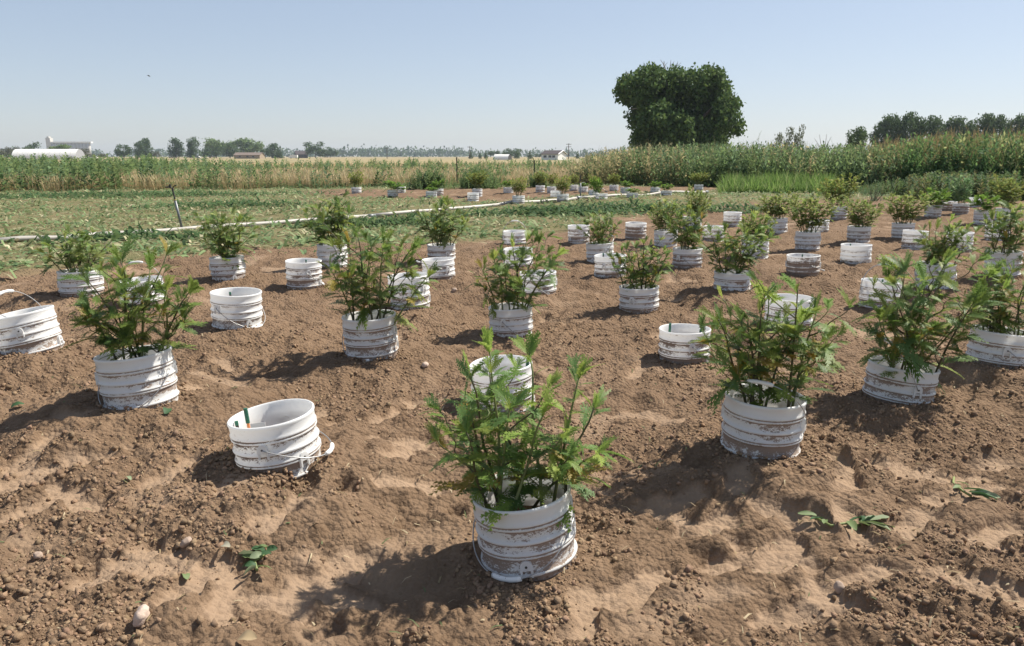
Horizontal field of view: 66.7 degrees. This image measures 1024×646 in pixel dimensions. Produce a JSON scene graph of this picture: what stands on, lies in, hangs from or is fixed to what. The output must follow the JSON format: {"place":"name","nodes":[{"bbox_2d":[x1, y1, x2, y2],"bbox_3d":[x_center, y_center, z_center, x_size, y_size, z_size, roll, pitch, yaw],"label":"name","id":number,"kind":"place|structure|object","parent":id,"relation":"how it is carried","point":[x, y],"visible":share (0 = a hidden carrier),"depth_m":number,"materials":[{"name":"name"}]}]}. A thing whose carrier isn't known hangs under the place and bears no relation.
{"place":"outdoors","nodes":[
{"label":"outdoors","id":0,"kind":"place"},
{"bbox_2d":[4,156,829,166],"bbox_3d":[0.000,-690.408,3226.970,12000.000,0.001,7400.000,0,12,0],"label":"field","id":1,"kind":"structure","parent":0,"point":[364,160],"depth_m":325.31,"materials":[{"name":"plant"}]},
{"bbox_2d":[11,149,84,159],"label":"greenhouse","id":2,"kind":"object","parent":1,"relation":"on","point":[52,152],"visible":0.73,"depth_m":323.96,"materials":[{"name":"plastic"}]},
{"bbox_2d":[45,136,92,156],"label":"grain elevator","id":3,"kind":"object","parent":1,"relation":"on","point":[74,145],"visible":0.39,"depth_m":1167.30,"materials":[{"name":"metal"}]},
{"bbox_2d":[0,161,577,191],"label":"wheat","id":4,"kind":"object","parent":1,"relation":"on","point":[370,174],"visible":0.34,"depth_m":32.16,"materials":[{"name":"plant"}]},
{"bbox_2d":[2,144,830,156],"bbox_3d":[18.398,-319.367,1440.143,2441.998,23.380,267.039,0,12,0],"label":"treeline","id":5,"kind":"object","parent":1,"relation":"on","point":[371,151],"visible":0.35,"depth_m":1402.54,"materials":[{"name":"green plant"}]},
{"bbox_2d":[612,61,746,151],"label":"willow tree","id":6,"kind":"object","parent":1,"relation":"on","point":[674,105],"visible":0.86,"depth_m":75.20,"materials":[{"name":"green plant"}]},
{"bbox_2d":[845,126,868,150],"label":"tree","id":7,"kind":"object","parent":1,"relation":"on","point":[859,134],"visible":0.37,"depth_m":106.36,"materials":[{"name":"green plant"}]},
{"bbox_2d":[879,113,905,144],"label":"tree","id":8,"kind":"object","parent":1,"relation":"on","point":[893,122],"visible":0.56,"depth_m":159.34,"materials":[{"name":"green plant"}]},
{"bbox_2d":[894,111,919,144],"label":"tree","id":9,"kind":"object","parent":1,"relation":"on","point":[908,120],"visible":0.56,"depth_m":158.94,"materials":[{"name":"green plant"}]},
{"bbox_2d":[924,115,947,141],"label":"tree","id":10,"kind":"object","parent":1,"relation":"on","point":[935,125],"visible":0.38,"depth_m":159.03,"materials":[{"name":"green plant"}]},
{"bbox_2d":[942,115,967,139],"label":"tree","id":11,"kind":"object","parent":1,"relation":"on","point":[955,123],"visible":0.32,"depth_m":159.07,"materials":[{"name":"green plant"}]},
{"bbox_2d":[972,112,999,138],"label":"tree","id":12,"kind":"object","parent":1,"relation":"on","point":[986,123],"visible":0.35,"depth_m":159.12,"materials":[{"name":"green plant"}]},
{"bbox_2d":[989,114,1018,138],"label":"tree","id":13,"kind":"object","parent":1,"relation":"on","point":[1001,121],"visible":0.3,"depth_m":158.96,"materials":[{"name":"green plant"}]},
{"bbox_2d":[0,179,1023,645],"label":"ground","id":14,"kind":"structure","parent":0,"point":[290,595],"depth_m":2.77,"materials":[{"name":"soil"}]},
{"bbox_2d":[0,289,64,354],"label":"bucket","id":15,"kind":"object","parent":14,"relation":"on","point":[31,330],"visible":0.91,"depth_m":3.94,"materials":[{"name":"plastic"}]},
{"bbox_2d":[56,268,104,296],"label":"bucket","id":16,"kind":"object","parent":14,"relation":"on","point":[69,288],"visible":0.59,"depth_m":5.60,"materials":[{"name":"plastic"}]},
{"bbox_2d":[33,223,121,274],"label":"plant","id":17,"kind":"object","parent":16,"relation":"in","point":[80,259],"visible":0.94,"depth_m":5.63,"materials":[{"name":"green plant"}]},
{"bbox_2d":[93,345,178,410],"bbox_3d":[-1.571,0.299,3.287,0.318,0.362,0.306,-5,11,1],"label":"bucket","id":18,"kind":"object","parent":14,"relation":"on","point":[150,380],"visible":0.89,"depth_m":3.16,"materials":[{"name":"plastic"}]},
{"bbox_2d":[58,236,207,371],"bbox_3d":[-1.568,-0.060,3.214,0.582,0.608,0.390,-5,13,-24],"label":"plant","id":19,"kind":"object","parent":18,"relation":"in","point":[125,336],"visible":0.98,"depth_m":3.17,"materials":[{"name":"green plant"}]},
{"bbox_2d":[117,261,165,306],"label":"bucket","id":20,"kind":"object","parent":14,"relation":"on","point":[143,280],"visible":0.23,"depth_m":5.44,"materials":[{"name":"plastic"}]},
{"bbox_2d":[133,604,149,626],"bbox_3d":[-0.924,0.731,1.939,0.041,0.050,0.049,4,13,16],"label":"stone","id":21,"kind":"object","parent":14,"relation":"on","point":[142,614],"visible":0.95,"depth_m":1.92,"materials":[{"name":"white stone"}]},
{"bbox_2d":[209,255,245,280],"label":"bucket","id":22,"kind":"object","parent":14,"relation":"on","point":[219,268],"visible":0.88,"depth_m":6.88,"materials":[{"name":"plastic"}]},
{"bbox_2d":[193,206,258,269],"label":"plant","id":23,"kind":"object","parent":22,"relation":"in","point":[220,238],"visible":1,"depth_m":6.91,"materials":[{"name":"green plant"}]},
{"bbox_2d":[210,287,265,329],"bbox_3d":[-1.682,-0.015,4.784,0.320,0.362,0.315,2,13,0],"label":"bucket","id":24,"kind":"object","parent":14,"relation":"on","point":[240,307],"visible":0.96,"depth_m":4.67,"materials":[{"name":"plastic"}]},
{"bbox_2d":[239,544,276,575],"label":"wilted weed","id":25,"kind":"object","parent":14,"relation":"on","point":[255,556],"visible":1,"depth_m":2.25,"materials":[{"name":"green plant"}]},
{"bbox_2d":[227,399,333,478],"bbox_3d":[-0.813,0.492,2.807,0.347,0.362,0.320,-7,13,1],"label":"bucket","id":26,"kind":"object","parent":14,"relation":"on","point":[288,437],"visible":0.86,"depth_m":2.69,"materials":[{"name":"plastic"}]},
{"bbox_2d":[0,152,571,191],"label":"wheat weeds","id":27,"kind":"object","parent":14,"relation":"on","point":[99,167],"visible":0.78,"depth_m":32.82,"materials":[{"name":"green plant"}]},
{"bbox_2d":[285,258,323,289],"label":"bucket","id":28,"kind":"object","parent":14,"relation":"on","point":[301,274],"visible":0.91,"depth_m":6.51,"materials":[{"name":"plastic"}]},
{"bbox_2d":[317,243,347,267],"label":"bucket","id":29,"kind":"object","parent":14,"relation":"on","point":[324,251],"visible":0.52,"depth_m":7.70,"materials":[{"name":"plastic"}]},
{"bbox_2d":[300,190,355,245],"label":"plant","id":30,"kind":"object","parent":29,"relation":"in","point":[340,216],"visible":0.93,"depth_m":7.75,"materials":[{"name":"green plant"}]},
{"bbox_2d":[0,175,708,242],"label":"irrigation pipe","id":31,"kind":"object","parent":14,"relation":"on","point":[54,237],"visible":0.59,"depth_m":14.27,"materials":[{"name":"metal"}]},
{"bbox_2d":[341,309,398,361],"bbox_3d":[-0.789,0.130,4.358,0.315,0.362,0.304,-3,13,1],"label":"bucket","id":32,"kind":"object","parent":14,"relation":"on","point":[377,338],"visible":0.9,"depth_m":4.23,"materials":[{"name":"plastic"}]},
{"bbox_2d":[313,211,440,331],"bbox_3d":[-0.761,-0.268,4.258,0.620,0.695,0.577,-10,15,-38],"label":"plant","id":33,"kind":"object","parent":32,"relation":"in","point":[355,285],"visible":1,"depth_m":4.22,"materials":[{"name":"green plant"}]},
{"bbox_2d":[387,272,430,310],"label":"bucket","id":34,"kind":"object","parent":14,"relation":"on","point":[424,290],"visible":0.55,"depth_m":5.62,"materials":[{"name":"plastic"}]},
{"bbox_2d":[0,181,855,244],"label":"green cuttings","id":35,"kind":"object","parent":14,"relation":"on","point":[536,210],"visible":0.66,"depth_m":16.61,"materials":[{"name":"green plant"}]},
{"bbox_2d":[404,166,455,189],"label":"weed bush","id":36,"kind":"object","parent":14,"relation":"on","point":[428,178],"visible":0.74,"depth_m":29.27,"materials":[{"name":"green plant"}]},
{"bbox_2d":[416,257,454,279],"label":"bucket","id":37,"kind":"object","parent":14,"relation":"on","point":[447,270],"visible":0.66,"depth_m":7.02,"materials":[{"name":"plastic"}]},
{"bbox_2d":[427,243,455,258],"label":"bucket","id":38,"kind":"object","parent":14,"relation":"on","point":[435,250],"visible":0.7,"depth_m":8.15,"materials":[{"name":"plastic"}]},
{"bbox_2d":[414,195,472,248],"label":"plant","id":39,"kind":"object","parent":38,"relation":"in","point":[444,228],"visible":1,"depth_m":8.17,"materials":[{"name":"green plant"}]},
{"bbox_2d":[0,183,907,278],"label":"mown weeds","id":40,"kind":"object","parent":14,"relation":"on","point":[150,241],"visible":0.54,"depth_m":15.38,"materials":[{"name":"plant"}]},
{"bbox_2d":[443,166,514,188],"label":"weed bush","id":41,"kind":"object","parent":14,"relation":"on","point":[485,184],"visible":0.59,"depth_m":29.99,"materials":[{"name":"green plant"}]},
{"bbox_2d":[469,355,534,412],"bbox_3d":[-0.041,0.365,3.696,0.300,0.362,0.314,-4,13,1],"label":"bucket","id":42,"kind":"object","parent":14,"relation":"on","point":[483,381],"visible":0.38,"depth_m":3.58,"materials":[{"name":"plastic"}]},
{"bbox_2d":[488,302,532,337],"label":"bucket","id":43,"kind":"object","parent":14,"relation":"on","point":[506,321],"visible":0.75,"depth_m":5.12,"materials":[{"name":"plastic"}]},
{"bbox_2d":[464,226,568,318],"bbox_3d":[0.034,-0.310,5.190,0.733,0.636,0.510,0,12,0],"label":"plant","id":44,"kind":"object","parent":43,"relation":"in","point":[515,282],"visible":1,"depth_m":5.15,"materials":[{"name":"green plant"}]},
{"bbox_2d":[0,220,1023,645],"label":"soil clods","id":45,"kind":"object","parent":14,"relation":"on","point":[412,630],"visible":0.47,"depth_m":2.45,"materials":[{"name":"brown soil"}]},
{"bbox_2d":[502,220,526,244],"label":"bucket","id":46,"kind":"object","parent":14,"relation":"on","point":[519,235],"visible":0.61,"depth_m":9.66,"materials":[{"name":"plastic"}]},
{"bbox_2d":[471,468,577,582],"bbox_3d":[0.042,0.671,2.347,0.313,0.362,0.320,-7,12,1],"label":"bucket","id":47,"kind":"object","parent":14,"relation":"on","point":[528,542],"visible":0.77,"depth_m":2.22,"materials":[{"name":"plastic"}]},
{"bbox_2d":[419,326,632,533],"bbox_3d":[0.039,0.308,2.282,0.630,0.615,0.391,0,12,0],"label":"plant","id":48,"kind":"object","parent":47,"relation":"in","point":[479,473],"visible":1,"depth_m":2.25,"materials":[{"name":"green plant"}]},
{"bbox_2d":[519,269,556,294],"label":"bucket","id":49,"kind":"object","parent":14,"relation":"on","point":[549,289],"visible":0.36,"depth_m":6.21,"materials":[{"name":"plastic"}]},
{"bbox_2d":[568,224,589,243],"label":"bucket","id":50,"kind":"object","parent":14,"relation":"on","point":[575,236],"visible":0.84,"depth_m":10.47,"materials":[{"name":"plastic"}]},
{"bbox_2d":[586,235,613,262],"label":"bucket","id":51,"kind":"object","parent":14,"relation":"on","point":[592,250],"visible":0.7,"depth_m":8.31,"materials":[{"name":"plastic"}]},
{"bbox_2d":[575,209,624,245],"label":"plant","id":52,"kind":"object","parent":51,"relation":"in","point":[599,230],"visible":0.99,"depth_m":8.35,"materials":[{"name":"green plant"}]},
{"bbox_2d":[594,253,626,277],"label":"bucket","id":53,"kind":"object","parent":14,"relation":"on","point":[603,266],"visible":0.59,"depth_m":7.15,"materials":[{"name":"plastic"}]},
{"bbox_2d":[625,222,646,240],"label":"bucket","id":54,"kind":"object","parent":14,"relation":"on","point":[635,231],"visible":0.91,"depth_m":10.87,"materials":[{"name":"plastic"}]},
{"bbox_2d":[619,283,658,313],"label":"bucket","id":55,"kind":"object","parent":14,"relation":"on","point":[642,300],"visible":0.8,"depth_m":5.77,"materials":[{"name":"plastic"}]},
{"bbox_2d":[606,235,675,291],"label":"plant","id":56,"kind":"object","parent":55,"relation":"in","point":[635,275],"visible":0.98,"depth_m":5.84,"materials":[{"name":"green plant"}]},
{"bbox_2d":[654,229,677,246],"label":"bucket","id":57,"kind":"object","parent":14,"relation":"on","point":[663,242],"visible":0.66,"depth_m":9.76,"materials":[{"name":"plastic"}]},
{"bbox_2d":[647,198,683,230],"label":"plant","id":58,"kind":"object","parent":57,"relation":"in","point":[659,215],"visible":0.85,"depth_m":9.82,"materials":[{"name":"green plant"}]},
{"bbox_2d":[658,323,710,363],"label":"bucket","id":59,"kind":"object","parent":14,"relation":"on","point":[674,348],"visible":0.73,"depth_m":4.47,"materials":[{"name":"plastic"}]},
{"bbox_2d":[672,247,702,268],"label":"bucket","id":60,"kind":"object","parent":14,"relation":"on","point":[685,259],"visible":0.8,"depth_m":7.82,"materials":[{"name":"plastic"}]},
{"bbox_2d":[662,201,718,255],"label":"plant","id":61,"kind":"object","parent":60,"relation":"in","point":[687,229],"visible":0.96,"depth_m":7.84,"materials":[{"name":"green plant"}]},
{"bbox_2d":[683,216,701,227],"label":"bucket","id":62,"kind":"object","parent":14,"relation":"on","point":[692,221],"visible":0.24,"depth_m":11.96,"materials":[{"name":"plastic"}]},
{"bbox_2d":[684,183,711,215],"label":"plant","id":63,"kind":"object","parent":62,"relation":"in","point":[699,201],"visible":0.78,"depth_m":12.00,"materials":[{"name":"green plant"}]},
{"bbox_2d":[713,269,751,290],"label":"bucket","id":64,"kind":"object","parent":14,"relation":"on","point":[728,281],"visible":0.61,"depth_m":6.33,"materials":[{"name":"plastic"}]},
{"bbox_2d":[690,209,780,276],"bbox_3d":[1.808,-0.632,6.435,0.741,0.638,0.495,7,14,30],"label":"plant","id":65,"kind":"object","parent":64,"relation":"in","point":[733,264],"visible":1,"depth_m":6.39,"materials":[{"name":"green plant"}]},
{"bbox_2d":[741,238,768,258],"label":"bucket","id":66,"kind":"object","parent":14,"relation":"on","point":[765,255],"visible":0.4,"depth_m":8.65,"materials":[{"name":"plastic"}]},
{"bbox_2d":[739,210,778,240],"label":"plant","id":67,"kind":"object","parent":66,"relation":"in","point":[765,218],"visible":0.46,"depth_m":8.72,"materials":[{"name":"green plant"}]},
{"bbox_2d":[720,379,806,459],"bbox_3d":[0.956,0.405,2.984,0.306,0.452,0.301,2,13,0],"label":"bucket","id":68,"kind":"object","parent":14,"relation":"on","point":[773,430],"visible":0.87,"depth_m":2.86,"materials":[{"name":"plastic"}]},
{"bbox_2d":[686,268,856,414],"bbox_3d":[0.960,0.092,2.884,0.616,0.619,0.462,0,12,0],"label":"plant","id":69,"kind":"object","parent":68,"relation":"in","point":[753,370],"visible":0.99,"depth_m":2.84,"materials":[{"name":"green plant"}]},
{"bbox_2d":[767,217,787,234],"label":"bucket","id":70,"kind":"object","parent":14,"relation":"on","point":[781,227],"visible":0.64,"depth_m":11.65,"materials":[{"name":"plastic"}]},
{"bbox_2d":[755,189,801,218],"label":"plant","id":71,"kind":"object","parent":70,"relation":"in","point":[777,204],"visible":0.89,"depth_m":11.70,"materials":[{"name":"green plant"}]},
{"bbox_2d":[715,169,847,193],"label":"bright grass","id":72,"kind":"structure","parent":14,"relation":"on","point":[774,182],"depth_m":26.66,"materials":[{"name":"green plant"}]},
{"bbox_2d":[764,293,813,327],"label":"bucket","id":73,"kind":"object","parent":14,"relation":"on","point":[773,307],"visible":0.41,"depth_m":4.97,"materials":[{"name":"plastic"}]},
{"bbox_2d":[559,123,1023,189],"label":"tall weeds","id":74,"kind":"object","parent":14,"relation":"on","point":[873,162],"visible":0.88,"depth_m":31.11,"materials":[{"name":"green plant"}]},
{"bbox_2d":[785,253,824,275],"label":"bucket","id":75,"kind":"object","parent":14,"relation":"on","point":[808,264],"visible":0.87,"depth_m":7.15,"materials":[{"name":"plastic"}]},
{"bbox_2d":[794,231,820,250],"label":"bucket","id":76,"kind":"object","parent":14,"relation":"on","point":[808,241],"visible":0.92,"depth_m":9.55,"materials":[{"name":"plastic"}]},
{"bbox_2d":[781,191,844,232],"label":"plant","id":77,"kind":"object","parent":76,"relation":"in","point":[805,220],"visible":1,"depth_m":9.58,"materials":[{"name":"green plant"}]},
{"bbox_2d":[830,206,846,219],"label":"bucket","id":78,"kind":"object","parent":14,"relation":"on","point":[841,214],"visible":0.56,"depth_m":14.32,"materials":[{"name":"plastic"}]},
{"bbox_2d":[817,172,863,206],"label":"plant","id":79,"kind":"object","parent":78,"relation":"in","point":[839,183],"visible":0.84,"depth_m":14.32,"materials":[{"name":"green plant"}]},
{"bbox_2d":[798,510,894,529],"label":"wilted weed","id":80,"kind":"object","parent":14,"relation":"on","point":[853,524],"visible":0.98,"depth_m":2.49,"materials":[{"name":"green plant"}]},
{"bbox_2d":[840,243,872,263],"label":"bucket","id":81,"kind":"object","parent":14,"relation":"on","point":[856,253],"visible":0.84,"depth_m":7.89,"materials":[{"name":"plastic"}]},
{"bbox_2d":[846,225,870,242],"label":"bucket","id":82,"kind":"object","parent":14,"relation":"on","point":[859,234],"visible":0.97,"depth_m":10.28,"materials":[{"name":"plastic"}]},
{"bbox_2d":[839,194,883,226],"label":"plant","id":83,"kind":"object","parent":82,"relation":"in","point":[854,217],"visible":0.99,"depth_m":10.32,"materials":[{"name":"green plant"}]},
{"bbox_2d":[859,264,901,308],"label":"bucket","id":84,"kind":"object","parent":14,"relation":"on","point":[866,288],"visible":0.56,"depth_m":5.99,"materials":[{"name":"plastic"}]},
{"bbox_2d":[862,338,940,404],"bbox_3d":[1.770,0.309,3.566,0.301,0.471,0.320,5,12,-1],"label":"bucket","id":85,"kind":"object","parent":14,"relation":"on","point":[896,389],"visible":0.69,"depth_m":3.44,"materials":[{"name":"plastic"}]},
{"bbox_2d":[850,246,1004,394],"bbox_3d":[1.843,-0.010,3.466,0.631,0.676,0.532,-11,16,-41],"label":"plant","id":86,"kind":"object","parent":85,"relation":"in","point":[914,341],"visible":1,"depth_m":3.42,"materials":[{"name":"green plant"}]},
{"bbox_2d":[891,222,915,237],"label":"bucket","id":87,"kind":"object","parent":14,"relation":"on","point":[897,230],"visible":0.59,"depth_m":10.81,"materials":[{"name":"plastic"}]},
{"bbox_2d":[879,189,937,223],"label":"plant","id":88,"kind":"object","parent":87,"relation":"in","point":[907,213],"visible":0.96,"depth_m":10.83,"materials":[{"name":"green plant"}]},
{"bbox_2d":[901,229,928,249],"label":"bucket","id":89,"kind":"object","parent":14,"relation":"on","point":[907,240],"visible":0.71,"depth_m":9.72,"materials":[{"name":"plastic"}]},
{"bbox_2d":[842,169,1023,200],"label":"leafy weeds","id":90,"kind":"object","parent":14,"relation":"on","point":[936,182],"visible":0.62,"depth_m":23.27,"materials":[{"name":"green plant"}]},
{"bbox_2d":[924,205,942,217],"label":"bucket","id":91,"kind":"object","parent":14,"relation":"on","point":[933,211],"visible":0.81,"depth_m":14.80,"materials":[{"name":"plastic"}]},
{"bbox_2d":[919,187,950,207],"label":"plant","id":92,"kind":"object","parent":91,"relation":"in","point":[930,190],"visible":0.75,"depth_m":14.81,"materials":[{"name":"green plant"}]},
{"bbox_2d":[914,261,956,288],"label":"bucket","id":93,"kind":"object","parent":14,"relation":"on","point":[935,273],"visible":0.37,"depth_m":6.48,"materials":[{"name":"plastic"}]},
{"bbox_2d":[909,213,991,272],"bbox_3d":[3.643,-0.654,6.545,0.686,0.538,0.441,0,12,0],"label":"plant","id":94,"kind":"object","parent":93,"relation":"in","point":[937,249],"visible":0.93,"depth_m":6.49,"materials":[{"name":"green plant"}]},
{"bbox_2d":[952,203,969,213],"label":"bucket","id":95,"kind":"object","parent":14,"relation":"on","point":[957,208],"visible":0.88,"depth_m":15.33,"materials":[{"name":"plastic"}]},
{"bbox_2d":[950,174,974,203],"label":"plant","id":96,"kind":"object","parent":95,"relation":"in","point":[958,193],"visible":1,"depth_m":15.36,"materials":[{"name":"green plant"}]},
{"bbox_2d":[952,476,1000,499],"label":"wilted weed","id":97,"kind":"object","parent":14,"relation":"on","point":[981,492],"visible":1,"depth_m":2.66,"materials":[{"name":"green plant"}]},
{"bbox_2d":[973,210,992,224],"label":"bucket","id":98,"kind":"object","parent":14,"relation":"on","point":[978,216],"visible":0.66,"depth_m":13.37,"materials":[{"name":"plastic"}]},
{"bbox_2d":[963,192,1002,211],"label":"plant","id":99,"kind":"object","parent":98,"relation":"in","point":[984,206],"visible":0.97,"depth_m":13.38,"materials":[{"name":"green plant"}]},
{"bbox_2d":[965,325,1023,368],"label":"bucket","id":100,"kind":"object","parent":14,"relation":"on","point":[1000,349],"visible":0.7,"depth_m":3.83,"materials":[{"name":"plastic"}]},
{"bbox_2d":[957,257,1023,335],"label":"plant","id":101,"kind":"object","parent":100,"relation":"in","point":[999,314],"visible":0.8,"depth_m":3.88,"materials":[{"name":"green plant"}]},
{"bbox_2d":[994,208,1011,220],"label":"bucket","id":102,"kind":"object","parent":14,"relation":"on","point":[1007,209],"visible":0.21,"depth_m":13.89,"materials":[{"name":"plastic"}]},
{"bbox_2d":[988,172,1023,208],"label":"plant","id":103,"kind":"object","parent":102,"relation":"in","point":[998,181],"visible":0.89,"depth_m":13.88,"materials":[{"name":"green plant"}]},
{"bbox_2d":[983,249,1023,277],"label":"bucket","id":104,"kind":"object","parent":14,"relation":"on","point":[997,255],"visible":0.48,"depth_m":6.98,"materials":[{"name":"plastic"}]},
{"bbox_2d":[977,199,1023,262],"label":"plant","id":105,"kind":"object","parent":104,"relation":"in","point":[1011,239],"visible":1,"depth_m":7.00,"materials":[{"name":"green plant"}]},
{"bbox_2d":[0,259,1023,645],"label":"straw bits","id":106,"kind":"object","parent":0,"point":[564,567],"visible":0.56,"depth_m":2.31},
{"bbox_2d":[0,0,1023,155],"label":"sky","id":107,"kind":"structure","parent":0,"point":[483,75],"materials":[{"name":"blue"}]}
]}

